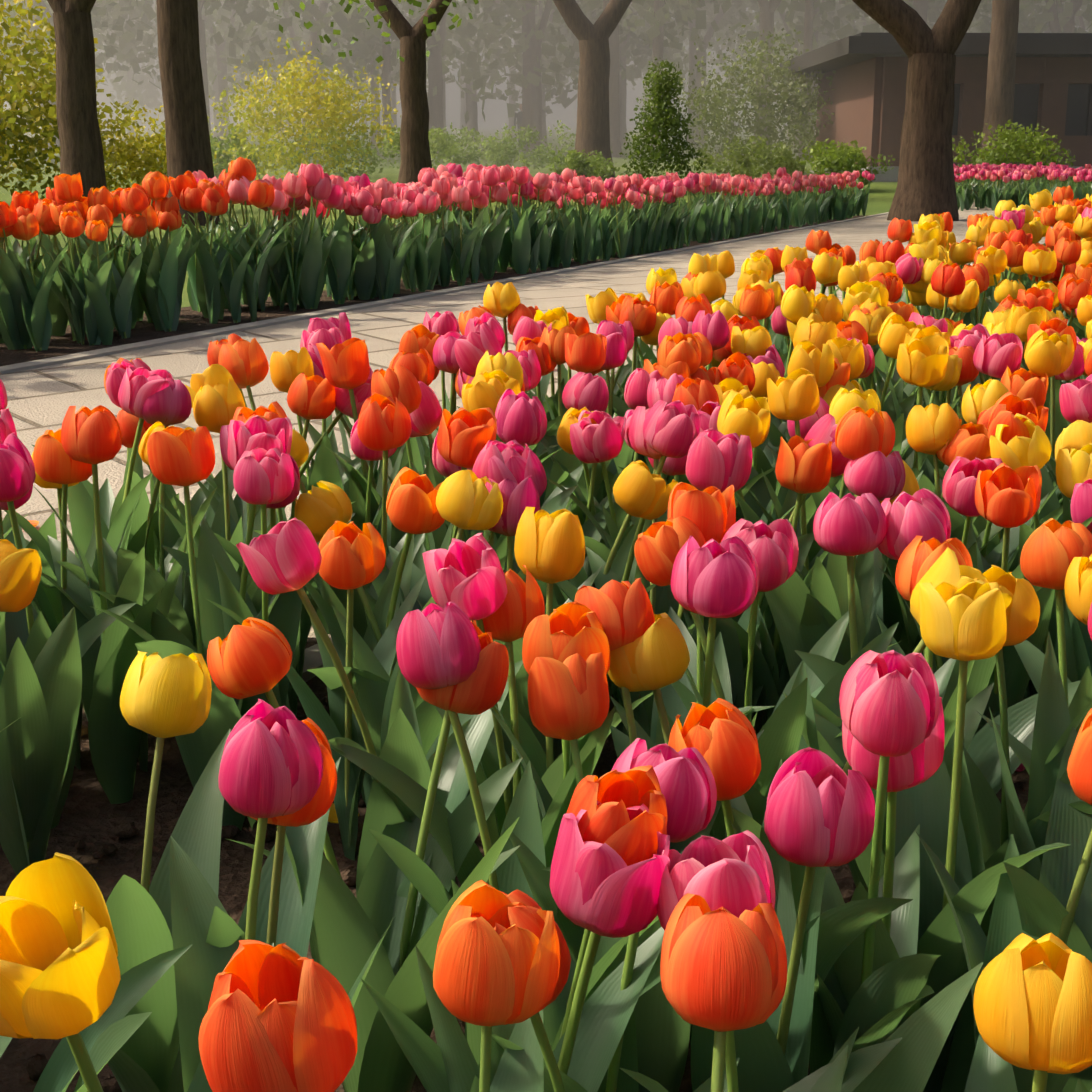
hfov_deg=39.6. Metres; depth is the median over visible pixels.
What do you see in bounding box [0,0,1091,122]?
tree crowns
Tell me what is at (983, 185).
tulip bed
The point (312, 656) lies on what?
path edging
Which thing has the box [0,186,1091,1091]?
tulip bed
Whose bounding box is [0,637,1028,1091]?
bed soil
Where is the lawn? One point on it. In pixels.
(880, 199)
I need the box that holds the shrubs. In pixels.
[0,0,1075,201]
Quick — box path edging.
[0,212,1074,681]
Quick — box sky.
[0,0,1091,192]
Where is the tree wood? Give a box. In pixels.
[0,0,1086,226]
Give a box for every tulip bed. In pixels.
[0,157,874,351]
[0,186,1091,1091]
[953,161,1091,210]
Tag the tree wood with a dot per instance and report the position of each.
(926, 183)
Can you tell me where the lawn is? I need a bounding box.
[0,125,896,324]
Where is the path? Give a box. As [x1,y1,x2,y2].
[0,199,1052,637]
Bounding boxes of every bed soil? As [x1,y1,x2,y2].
[0,215,868,365]
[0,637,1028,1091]
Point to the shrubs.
(14, 132)
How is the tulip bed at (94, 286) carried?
on the bed soil at (191, 320)
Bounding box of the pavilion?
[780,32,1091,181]
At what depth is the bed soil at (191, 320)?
5.91 m
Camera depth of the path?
5.34 m

